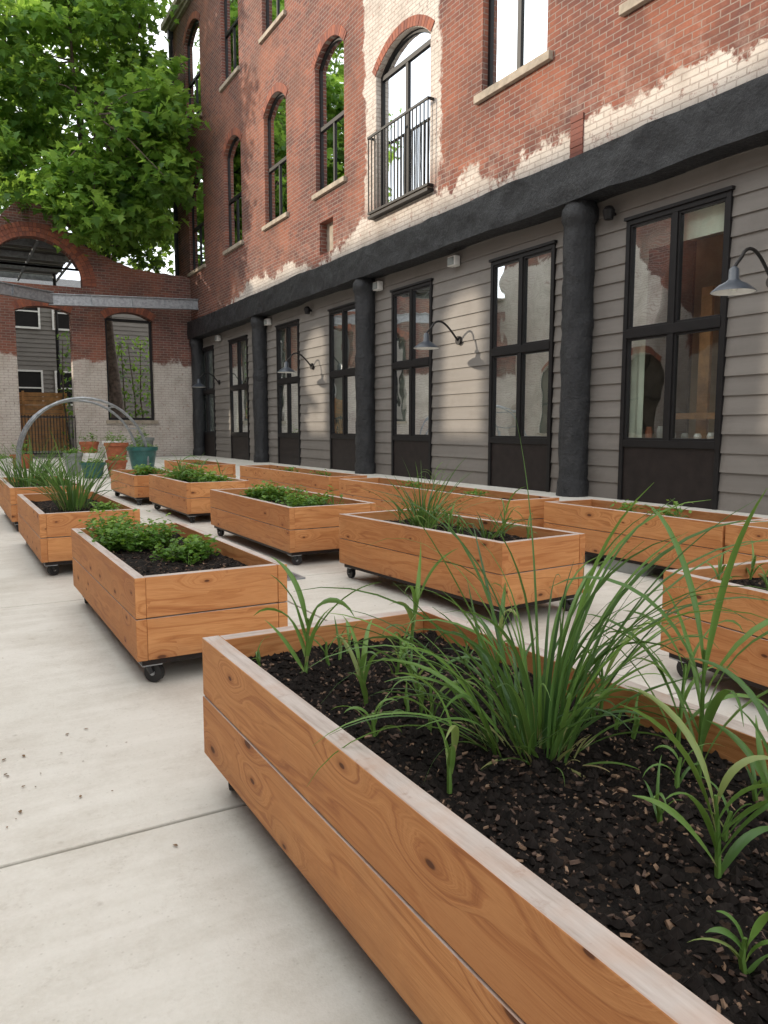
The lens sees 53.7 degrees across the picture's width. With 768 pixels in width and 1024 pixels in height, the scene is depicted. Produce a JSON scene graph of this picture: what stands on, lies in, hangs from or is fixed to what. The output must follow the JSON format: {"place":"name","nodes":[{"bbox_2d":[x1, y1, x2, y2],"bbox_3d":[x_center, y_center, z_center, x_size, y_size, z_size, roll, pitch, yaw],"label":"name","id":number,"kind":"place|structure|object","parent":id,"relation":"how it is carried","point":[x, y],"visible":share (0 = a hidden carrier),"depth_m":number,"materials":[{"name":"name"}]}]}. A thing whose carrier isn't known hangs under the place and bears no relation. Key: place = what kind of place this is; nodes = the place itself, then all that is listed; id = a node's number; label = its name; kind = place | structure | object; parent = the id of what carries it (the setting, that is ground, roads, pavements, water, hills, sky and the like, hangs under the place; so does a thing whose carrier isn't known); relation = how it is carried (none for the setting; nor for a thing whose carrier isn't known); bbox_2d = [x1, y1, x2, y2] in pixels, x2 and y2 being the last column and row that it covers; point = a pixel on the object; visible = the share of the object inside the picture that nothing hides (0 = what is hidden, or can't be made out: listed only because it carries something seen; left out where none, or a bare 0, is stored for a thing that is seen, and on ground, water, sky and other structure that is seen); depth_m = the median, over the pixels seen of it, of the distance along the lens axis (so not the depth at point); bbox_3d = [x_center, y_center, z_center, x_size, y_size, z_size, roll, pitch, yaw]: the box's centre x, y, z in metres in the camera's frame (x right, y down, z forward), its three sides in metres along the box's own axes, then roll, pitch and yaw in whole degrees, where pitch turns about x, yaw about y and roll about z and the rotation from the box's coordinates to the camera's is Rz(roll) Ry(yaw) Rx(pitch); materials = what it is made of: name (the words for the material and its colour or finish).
{"place":"outdoors","nodes":[
{"label":"outdoors","id":0,"kind":"place"},
{"bbox_2d":[0,232,71,275],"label":"deck","id":1,"kind":"structure","parent":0,"point":[21,248],"depth_m":34.04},
{"bbox_2d":[0,239,84,442],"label":"trusses","id":2,"kind":"object","parent":1,"relation":"hanging from","point":[34,244],"visible":0.69,"depth_m":34.33,"materials":[{"name":"metal"}]},
{"bbox_2d":[0,433,79,487],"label":"ornamental grass","id":3,"kind":"object","parent":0,"point":[20,481],"depth_m":9.15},
{"bbox_2d":[25,451,66,455],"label":"ground","id":4,"kind":"structure","parent":0,"point":[46,454],"depth_m":38.67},
{"bbox_2d":[19,391,68,450],"bbox_3d":[-19.420,-4.140,34.691,9.300,2.900,0.130,-4,7,-30],"label":"wooden fence","id":5,"kind":"object","parent":4,"relation":"on","point":[33,404],"visible":0.34,"depth_m":36.47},
{"bbox_2d":[16,308,150,448],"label":"walls","id":6,"kind":"structure","parent":4,"relation":"on","point":[36,349],"depth_m":42.13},
{"bbox_2d":[15,308,72,405],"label":"windows","id":7,"kind":"structure","parent":6,"relation":"attached to","point":[29,380],"depth_m":41.38,"materials":[{"name":"wood"}]},
{"bbox_2d":[57,331,150,449],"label":"background shrubs","id":8,"kind":"object","parent":4,"relation":"on","point":[124,392],"visible":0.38,"depth_m":36.47,"materials":[{"name":"green plant"}]},
{"bbox_2d":[0,0,210,417],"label":"maple tree","id":9,"kind":"object","parent":4,"relation":"on","point":[115,199],"visible":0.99,"depth_m":27.85,"materials":[{"name":"green plant"}]},
{"bbox_2d":[172,0,767,320],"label":"walls","id":10,"kind":"structure","parent":4,"relation":"on","point":[609,72],"depth_m":16.39,"materials":[{"name":"brick"}]},
{"bbox_2d":[49,293,198,309],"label":"steel roof beam","id":11,"kind":"structure","parent":10,"relation":"attached to","point":[81,300],"depth_m":29.25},
{"bbox_2d":[0,281,53,303],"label":"steel roof beam","id":12,"kind":"structure","parent":11,"relation":"attached to","point":[24,292],"depth_m":27.14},
{"bbox_2d":[167,29,178,275],"bbox_3d":[-8.919,-11.353,32.596,0.200,17.500,0.200,-4,7,-30],"label":"downpipe","id":13,"kind":"object","parent":10,"relation":"attached to","point":[170,52],"visible":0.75,"depth_m":32.39,"materials":[{"name":"metal"}]},
{"bbox_2d":[160,0,190,32],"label":"cornice","id":14,"kind":"structure","parent":10,"relation":"attached to","point":[168,22],"depth_m":30.61,"materials":[{"name":"stone"}]},
{"bbox_2d":[327,222,332,251],"bbox_3d":[-1.308,-7.424,20.531,0.120,0.850,0.830,-4,7,-30],"label":"bricked niche","id":15,"kind":"object","parent":10,"relation":"attached to","point":[329,236],"visible":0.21,"depth_m":20.69,"materials":[{"name":"brick"}]},
{"bbox_2d":[187,0,522,269],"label":"window frames","id":16,"kind":"structure","parent":10,"relation":"attached to","point":[408,59],"depth_m":20.02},
{"bbox_2d":[189,0,547,268],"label":"window glass","id":17,"kind":"object","parent":16,"relation":"in","point":[504,34],"visible":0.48,"depth_m":17.83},
{"bbox_2d":[182,11,583,177],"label":"window arches","id":18,"kind":"structure","parent":10,"relation":"attached to","point":[576,121],"depth_m":17.28,"materials":[{"name":"brick"}]},
{"bbox_2d":[186,0,650,276],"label":"sills","id":19,"kind":"structure","parent":10,"relation":"attached to","point":[627,7],"depth_m":14.30,"materials":[{"name":"stone"}]},
{"bbox_2d":[367,96,433,219],"bbox_3d":[0.323,-7.788,16.924,0.159,1.870,2.600,-4,7,-30],"label":"balcony railing","id":20,"kind":"object","parent":19,"relation":"on","point":[404,201],"visible":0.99,"depth_m":16.77,"materials":[{"name":"brown metal"}]},
{"bbox_2d":[203,145,767,514],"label":"lap siding","id":21,"kind":"object","parent":10,"relation":"attached to","point":[460,374],"visible":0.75,"depth_m":13.57,"materials":[{"name":"wood"}]},
{"bbox_2d":[277,352,313,372],"bbox_3d":[-2.566,-4.325,21.962,1.100,0.585,0.540,-4,7,-30],"label":"gooseneck wall lamp","id":22,"kind":"object","parent":21,"relation":"attached to","point":[286,369],"visible":1,"depth_m":21.82,"materials":[{"name":"grey metal"}]},
{"bbox_2d":[413,320,461,349],"bbox_3d":[1.109,-3.653,15.632,1.100,0.585,0.540,-4,7,-30],"label":"gooseneck wall lamp","id":23,"kind":"object","parent":21,"relation":"attached to","point":[425,344],"visible":1,"depth_m":15.54,"materials":[{"name":"grey metal"}]},
{"bbox_2d":[447,255,459,267],"bbox_3d":[1.453,-5.211,15.776,0.190,0.200,0.260,-4,7,-30],"label":"security light","id":24,"kind":"object","parent":21,"relation":"attached to","point":[453,261],"visible":1,"depth_m":15.68,"materials":[{"name":"white plastic"}]},
{"bbox_2d":[602,205,615,220],"bbox_3d":[3.586,-4.758,12.058,0.240,0.220,0.200,-4,7,-30],"label":"wall lantern","id":25,"kind":"object","parent":21,"relation":"attached to","point":[609,212],"depth_m":11.99,"materials":[{"name":"brown metal"}]},
{"bbox_2d":[710,247,767,295],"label":"gooseneck wall lamp","id":26,"kind":"object","parent":21,"relation":"attached to","point":[733,285],"visible":1,"depth_m":9.48,"materials":[{"name":"grey metal"}]},
{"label":"walls","id":27,"kind":"object","parent":4,"relation":"on","visible":0},
{"bbox_2d":[0,277,80,287],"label":"roof","id":28,"kind":"structure","parent":27,"relation":"attached to","point":[69,283],"depth_m":43.06,"materials":[{"name":"metal"}]},
{"bbox_2d":[17,455,93,486],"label":"ornamental grass","id":29,"kind":"object","parent":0,"point":[55,474],"depth_m":8.99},
{"bbox_2d":[14,429,134,511],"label":"ornamental grass","id":30,"kind":"object","parent":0,"point":[76,498],"depth_m":6.76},
{"bbox_2d":[1,0,174,280],"label":"sky","id":31,"kind":"structure","parent":0,"point":[161,42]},
{"bbox_2d":[0,456,767,1023],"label":"concrete paving","id":32,"kind":"structure","parent":0,"point":[116,906],"depth_m":2.19,"materials":[{"name":"concrete"}]},
{"bbox_2d":[9,440,33,468],"bbox_3d":[-10.332,-1.645,21.646,0.630,0.814,0.721,-4,7,-30],"label":"flower pot","id":33,"kind":"object","parent":32,"relation":"on","point":[27,464],"visible":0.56,"depth_m":21.58,"materials":[{"name":"ceramic"}]},
{"bbox_2d":[0,476,84,530],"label":"wooden planter box","id":34,"kind":"object","parent":32,"relation":"on","point":[8,497],"visible":0.34,"depth_m":8.54,"materials":[{"name":"brown wood"}]},
{"bbox_2d":[62,447,82,475],"bbox_3d":[-7.591,-1.232,18.460,0.527,0.694,0.536,-4,7,-30],"label":"flower pot","id":35,"kind":"object","parent":32,"relation":"on","point":[71,455],"visible":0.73,"depth_m":18.33,"materials":[{"name":"white ceramic"}]},
{"bbox_2d":[17,491,139,574],"bbox_3d":[-2.839,0.146,6.935,0.758,0.500,2.050,-4,7,-30],"label":"wooden planter box","id":36,"kind":"object","parent":32,"relation":"on","point":[45,525],"visible":0.66,"depth_m":6.02,"materials":[{"name":"brown wood"}]},
{"bbox_2d":[89,500,121,510],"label":"herb plant","id":37,"kind":"object","parent":36,"relation":"in","point":[101,506],"visible":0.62,"depth_m":6.53,"materials":[{"name":"green plant"}]},
{"bbox_2d":[16,397,148,474],"bbox_3d":[-7.919,-2.007,19.865,3.250,1.930,2.160,-4,7,-30],"label":"hoop trellis","id":38,"kind":"object","parent":32,"relation":"on","point":[28,424],"visible":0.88,"depth_m":19.37,"materials":[{"name":"metal"}]},
{"bbox_2d":[79,430,98,452],"bbox_3d":[-9.859,-2.200,25.392,0.632,1.091,0.622,4,8,33],"label":"flower pot","id":39,"kind":"object","parent":32,"relation":"on","point":[89,444],"visible":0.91,"depth_m":25.19,"materials":[{"name":"ceramic"}]},
{"bbox_2d":[79,447,100,461],"bbox_3d":[-7.725,-1.387,19.988,0.601,0.666,0.587,-4,7,-30],"label":"flower pot","id":40,"kind":"object","parent":32,"relation":"on","point":[85,456],"visible":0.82,"depth_m":19.77,"materials":[{"name":"white ceramic"}]},
{"bbox_2d":[74,457,108,478],"bbox_3d":[-6.767,-1.017,17.549,0.586,0.467,0.699,5,8,36],"label":"flower pot","id":41,"kind":"object","parent":32,"relation":"on","point":[85,464],"visible":0.73,"depth_m":17.40,"materials":[{"name":"teal ceramic"}]},
{"bbox_2d":[33,455,192,458],"bbox_3d":[-5.624,-0.151,12.400,16.600,0.055,43.000,-4,7,-30],"label":"paving joint filler","id":42,"kind":"object","parent":32,"relation":"on","point":[38,457],"depth_m":31.68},
{"bbox_2d":[0,202,193,457],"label":"masonry","id":43,"kind":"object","parent":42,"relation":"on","point":[171,432],"visible":0.81,"depth_m":30.03,"materials":[{"name":"brick"}]},
{"bbox_2d":[21,415,76,453],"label":"iron gate","id":44,"kind":"structure","parent":43,"relation":"attached to","point":[53,416],"depth_m":29.27,"materials":[{"name":"brown metal"}]},
{"bbox_2d":[0,222,155,320],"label":"arch rings","id":45,"kind":"object","parent":43,"relation":"attached to","point":[9,229],"visible":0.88,"depth_m":28.88,"materials":[{"name":"brick"}]},
{"bbox_2d":[105,318,158,423],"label":"opening frames","id":46,"kind":"structure","parent":43,"relation":"attached to","point":[151,420],"depth_m":30.92,"materials":[{"name":"brown metal"}]},
{"bbox_2d":[102,455,127,476],"bbox_3d":[-6.322,-1.103,17.959,0.574,0.549,0.643,1,6,5],"label":"flower pot","id":47,"kind":"object","parent":32,"relation":"on","point":[120,463],"visible":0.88,"depth_m":17.77,"materials":[{"name":"ceramic"}]},
{"bbox_2d":[104,431,130,459],"bbox_3d":[-8.244,-1.996,23.443,0.776,1.114,0.730,-1,6,-6],"label":"flower pot","id":48,"kind":"object","parent":32,"relation":"on","point":[113,449],"visible":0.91,"depth_m":23.20,"materials":[{"name":"ceramic"}]},
{"bbox_2d":[110,469,172,504],"bbox_3d":[-3.845,-0.427,12.328,0.798,0.450,1.850,-4,7,-30],"label":"wooden planter box","id":49,"kind":"object","parent":32,"relation":"on","point":[136,487],"visible":0.44,"depth_m":11.61,"materials":[{"name":"brown wood"}]},
{"bbox_2d":[128,463,166,475],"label":"herb plant","id":50,"kind":"object","parent":49,"relation":"on","point":[143,470],"visible":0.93,"depth_m":12.14,"materials":[{"name":"green plant"}]},
{"bbox_2d":[126,443,158,468],"bbox_3d":[-6.355,-1.435,19.966,0.822,0.766,0.798,-4,7,-30],"label":"flower pot","id":51,"kind":"object","parent":32,"relation":"on","point":[138,455],"visible":0.88,"depth_m":19.69,"materials":[{"name":"teal ceramic"}]},
{"bbox_2d":[71,522,287,681],"bbox_3d":[-1.269,0.429,4.382,0.724,0.500,1.930,-4,7,-30],"label":"wooden planter box","id":52,"kind":"object","parent":32,"relation":"on","point":[155,615],"visible":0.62,"depth_m":3.60,"materials":[{"name":"brown wood"}]},
{"bbox_2d":[78,503,140,543],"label":"herb plant","id":53,"kind":"object","parent":52,"relation":"on","point":[89,525],"visible":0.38,"depth_m":4.84,"materials":[{"name":"green plant"}]},
{"bbox_2d":[91,510,184,551],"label":"herb plant","id":54,"kind":"object","parent":52,"relation":"in","point":[130,539],"visible":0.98,"depth_m":4.55,"materials":[{"name":"green plant"}]},
{"bbox_2d":[149,534,220,561],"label":"herb plant","id":55,"kind":"object","parent":52,"relation":"in","point":[197,543],"visible":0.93,"depth_m":4.21,"materials":[{"name":"green plant"}]},
{"bbox_2d":[149,473,248,522],"bbox_3d":[-2.526,-0.217,10.213,0.800,0.500,1.950,-4,7,-30],"label":"wooden planter box","id":56,"kind":"object","parent":32,"relation":"on","point":[190,500],"visible":0.69,"depth_m":9.43,"materials":[{"name":"brown wood"}]},
{"bbox_2d":[156,462,214,482],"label":"herb plant","id":57,"kind":"object","parent":56,"relation":"in","point":[191,476],"visible":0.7,"depth_m":10.27,"materials":[{"name":"green plant"}]},
{"bbox_2d":[197,469,233,481],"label":"herb plant","id":58,"kind":"object","parent":56,"relation":"in","point":[211,478],"visible":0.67,"depth_m":9.72,"materials":[{"name":"green plant"}]},
{"bbox_2d":[164,459,235,477],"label":"wooden planter box","id":59,"kind":"object","parent":32,"relation":"on","point":[230,469],"visible":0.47,"depth_m":13.89,"materials":[{"name":"brown wood"}]},
{"bbox_2d":[210,487,375,564],"bbox_3d":[-0.974,0.087,7.472,0.826,0.500,2.180,-4,7,-30],"label":"wooden planter box","id":60,"kind":"object","parent":32,"relation":"on","point":[297,532],"visible":0.62,"depth_m":6.63,"materials":[{"name":"brown wood"}]},
{"bbox_2d":[239,480,292,500],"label":"herb plant","id":61,"kind":"object","parent":60,"relation":"in","point":[251,492],"visible":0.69,"depth_m":7.75,"materials":[{"name":"green plant"}]},
{"bbox_2d":[280,492,329,506],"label":"herb plant","id":62,"kind":"object","parent":60,"relation":"in","point":[312,499],"visible":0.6,"depth_m":7.02,"materials":[{"name":"green plant"}]},
{"bbox_2d":[240,465,366,495],"bbox_3d":[-1.393,-0.420,12.040,0.598,0.499,3.600,-4,7,-30],"label":"wooden planter box","id":63,"kind":"object","parent":32,"relation":"on","point":[307,479],"visible":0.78,"depth_m":11.55,"materials":[{"name":"brown wood"}]},
{"bbox_2d":[189,199,598,496],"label":"columns","id":64,"kind":"structure","parent":32,"relation":"on","point":[579,219],"depth_m":12.79,"materials":[{"name":"metal"}]},
{"bbox_2d":[187,73,767,338],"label":"steel beam","id":65,"kind":"structure","parent":64,"relation":"on","point":[729,123],"depth_m":12.76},
{"bbox_2d":[339,477,558,527],"bbox_3d":[0.542,-0.038,8.589,0.617,0.499,3.450,-4,7,-30],"label":"wooden planter box","id":66,"kind":"object","parent":32,"relation":"on","point":[490,507],"visible":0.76,"depth_m":7.94,"materials":[{"name":"brown wood"}]},
{"bbox_2d":[339,509,584,623],"bbox_3d":[0.459,0.323,5.339,0.709,0.500,1.820,-4,8,-34],"label":"wooden planter box","id":67,"kind":"object","parent":32,"relation":"on","point":[559,552],"visible":0.84,"depth_m":4.80,"materials":[{"name":"brown wood"}]},
{"bbox_2d":[356,460,495,528],"bbox_3d":[0.350,-0.131,5.451,1.045,0.550,0.924,1,6,12],"label":"lemongrass clump","id":68,"kind":"object","parent":67,"relation":"on","point":[423,514],"visible":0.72,"depth_m":5.41,"materials":[{"name":"green plant"}]},
{"bbox_2d":[454,503,529,539],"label":"lemongrass clump","id":69,"kind":"object","parent":67,"relation":"on","point":[485,532],"visible":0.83,"depth_m":5.03,"materials":[{"name":"green plant"}]},
{"bbox_2d":[201,185,735,509],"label":"entry window frames","id":70,"kind":"structure","parent":32,"relation":"on","point":[668,465],"depth_m":13.68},
{"bbox_2d":[203,212,688,437],"bbox_3d":[0.352,-3.491,18.115,0.008,3.255,32.280,-4,7,-30],"label":"entry window glass","id":71,"kind":"object","parent":70,"relation":"in","point":[651,258],"visible":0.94,"depth_m":14.69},
{"bbox_2d":[202,606,767,1023],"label":"wooden planter box","id":72,"kind":"object","parent":32,"relation":"on","point":[537,890],"visible":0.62,"depth_m":1.41,"materials":[{"name":"brown wood"}]},
{"bbox_2d":[255,556,378,672],"bbox_3d":[-0.188,0.316,2.313,0.376,0.354,0.224,5,8,40],"label":"corn seedling","id":73,"kind":"object","parent":72,"relation":"on","point":[306,649],"visible":0.98,"depth_m":2.27,"materials":[{"name":"green plant"}]},
{"bbox_2d":[335,615,391,705],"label":"corn seedling","id":74,"kind":"object","parent":72,"relation":"on","point":[361,674],"visible":0.92,"depth_m":2.03,"materials":[{"name":"green plant"}]},
{"bbox_2d":[331,689,401,736],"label":"corn seedling","id":75,"kind":"object","parent":72,"relation":"on","point":[373,723],"visible":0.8,"depth_m":1.78,"materials":[{"name":"green plant"}]},
{"bbox_2d":[378,634,409,674],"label":"corn seedling","id":76,"kind":"object","parent":72,"relation":"on","point":[397,668],"visible":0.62,"depth_m":2.21,"materials":[{"name":"green plant"}]},
{"bbox_2d":[398,655,442,712],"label":"corn seedling","id":77,"kind":"object","parent":72,"relation":"on","point":[420,688],"visible":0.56,"depth_m":1.99,"materials":[{"name":"green plant"}]},
{"bbox_2d":[383,546,457,643],"bbox_3d":[0.081,0.285,2.607,0.270,0.349,0.268,-4,7,-30],"label":"corn seedling","id":78,"kind":"object","parent":72,"relation":"on","point":[416,593],"visible":0.81,"depth_m":2.58,"materials":[{"name":"green plant"}]},
{"bbox_2d":[388,672,458,793],"bbox_3d":[0.111,0.459,1.549,0.114,0.237,0.231,-3,7,-27],"label":"corn seedling","id":79,"kind":"object","parent":72,"relation":"on","point":[451,749],"visible":0.98,"depth_m":1.55,"materials":[{"name":"green plant"}]},
{"bbox_2d":[391,656,489,731],"bbox_3d":[0.131,0.443,1.830,0.235,0.207,0.070,0,6,-4],"label":"corn seedling","id":80,"kind":"object","parent":72,"relation":"on","point":[431,710],"visible":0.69,"depth_m":1.83,"materials":[{"name":"green plant"}]},
{"bbox_2d":[467,583,523,670],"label":"corn seedling","id":81,"kind":"object","parent":72,"relation":"on","point":[497,658],"visible":0.64,"depth_m":2.29,"materials":[{"name":"green plant"}]},
{"bbox_2d":[307,575,701,785],"bbox_3d":[0.265,0.365,1.716,0.847,0.388,0.734,3,7,24],"label":"lemongrass clump","id":82,"kind":"object","parent":72,"relation":"on","point":[487,728],"visible":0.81,"depth_m":1.69,"materials":[{"name":"green plant"}]},
{"bbox_2d":[293,416,767,742],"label":"lemongrass clump","id":83,"kind":"object","parent":72,"relation":"on","point":[587,586],"visible":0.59,"depth_m":1.72,"materials":[{"name":"green plant"}]},
{"bbox_2d":[300,498,767,761],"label":"lemongrass clump","id":84,"kind":"object","parent":72,"relation":"on","point":[525,720],"visible":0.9,"depth_m":1.66,"materials":[{"name":"green plant"}]},
{"bbox_2d":[465,654,669,783],"bbox_3d":[0.357,0.453,1.768,0.446,0.201,0.552,-1,6,-10],"label":"lemongrass clump","id":85,"kind":"object","parent":72,"relation":"on","point":[568,751],"visible":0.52,"depth_m":1.65,"materials":[{"name":"green plant"}]},
{"bbox_2d":[572,619,680,713],"bbox_3d":[0.590,0.409,1.919,0.295,0.255,0.165,-1,6,-6],"label":"corn seedling","id":86,"kind":"object","parent":72,"relation":"on","point":[613,658],"visible":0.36,"depth_m":1.93,"materials":[{"name":"green plant"}]},
{"bbox_2d":[631,696,642,738],"bbox_3d":[0.593,0.490,1.779,0.033,0.126,0.126,2,7,17],"label":"grass sprout","id":87,"kind":"object","parent":72,"relation":"on","point":[636,724],"depth_m":1.78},
{"bbox_2d":[549,489,767,777],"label":"corn seedling","id":88,"kind":"object","parent":72,"relation":"on","point":[709,714],"visible":0.87,"depth_m":1.59,"materials":[{"name":"green plant"}]},
{"bbox_2d":[644,755,678,822],"bbox_3d":[0.510,0.532,1.404,0.034,0.124,0.154,0,6,4],"label":"grass sprout","id":89,"kind":"object","parent":72,"relation":"on","point":[658,811],"depth_m":1.40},
{"bbox_2d":[585,610,767,741],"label":"corn seedling","id":90,"kind":"object","parent":72,"relation":"on","point":[662,671],"visible":0.6,"depth_m":1.75,"materials":[{"name":"green plant"}]},
{"bbox_2d":[642,743,721,788],"bbox_3d":[0.598,0.521,1.545,0.167,0.116,0.050,0,6,-4],"label":"grass sprout","id":91,"kind":"object","parent":72,"relation":"on","point":[678,780],"depth_m":1.54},
{"bbox_2d":[620,685,767,878],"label":"corn seedling","id":92,"kind":"object","parent":72,"relation":"on","point":[739,845],"visible":0.98,"depth_m":1.23,"materials":[{"name":"green plant"}]},
{"bbox_2d":[700,776,750,841],"bbox_3d":[0.604,0.543,1.345,0.025,0.116,0.118,-6,8,-41],"label":"grass sprout","id":93,"kind":"object","parent":72,"relation":"on","point":[729,818],"depth_m":1.34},
{"bbox_2d":[687,658,767,809],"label":"corn seedling","id":94,"kind":"object","parent":72,"relation":"on","point":[760,766],"visible":0.94,"depth_m":1.44,"materials":[{"name":"green plant"}]},
{"bbox_2d":[689,910,767,974],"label":"corn seedling","id":95,"kind":"object","parent":72,"relation":"on","point":[759,924],"visible":0.98,"depth_m":1.01,"materials":[{"name":"green plant"}]},
{"bbox_2d":[746,763,761,801],"bbox_3d":[0.741,0.546,1.518,0.024,0.073,0.081,-2,7,-14],"label":"grass sprout","id":96,"kind":"object","parent":72,"relation":"on","point":[753,780],"depth_m":1.51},
{"bbox_2d":[544,499,767,576],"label":"wooden planter box","id":97,"kind":"object","parent":32,"relation":"on","point":[595,521],"visible":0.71,"depth_m":6.00,"materials":[{"name":"brown wood"}]},
{"bbox_2d":[645,499,691,517],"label":"herb plant","id":98,"kind":"object","parent":97,"relation":"on","point":[672,514],"visible":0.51,"depth_m":6.04,"materials":[{"name":"green plant"}]},
{"bbox_2d":[660,560,767,690],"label":"wooden planter box","id":99,"kind":"object","parent":32,"relation":"on","point":[749,665],"visible":0.73,"depth_m":3.28,"materials":[{"name":"brown wood"}]},
{"bbox_2d":[706,553,742,579],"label":"corn seedling","id":100,"kind":"object","parent":99,"relation":"on","point":[720,568],"visible":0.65,"depth_m":3.50,"materials":[{"name":"green plant"}]},
{"bbox_2d":[746,539,764,579],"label":"corn seedling","id":101,"kind":"object","parent":99,"relation":"on","point":[752,572],"visible":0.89,"depth_m":3.67,"materials":[{"name":"green plant"}]},
{"bbox_2d":[724,520,767,563],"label":"wooden planter box","id":102,"kind":"object","parent":32,"relation":"on","point":[756,531],"visible":0.42,"depth_m":5.13,"materials":[{"name":"brown wood"}]},
{"bbox_2d":[273,202,724,437],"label":"ground floor rooms","id":103,"kind":"object","parent":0,"point":[702,248],"visible":0.02,"depth_m":13.50,"materials":[{"name":"fabric"}]},
{"bbox_2d":[645,286,714,438],"bbox_3d":[4.920,-2.245,11.712,1.110,2.600,1.770,-4,7,-30],"label":"windowsill clutter","id":104,"kind":"object","parent":103,"relation":"on","point":[702,415],"visible":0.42,"depth_m":12.23,"materials":[{"name":"ceramic"}]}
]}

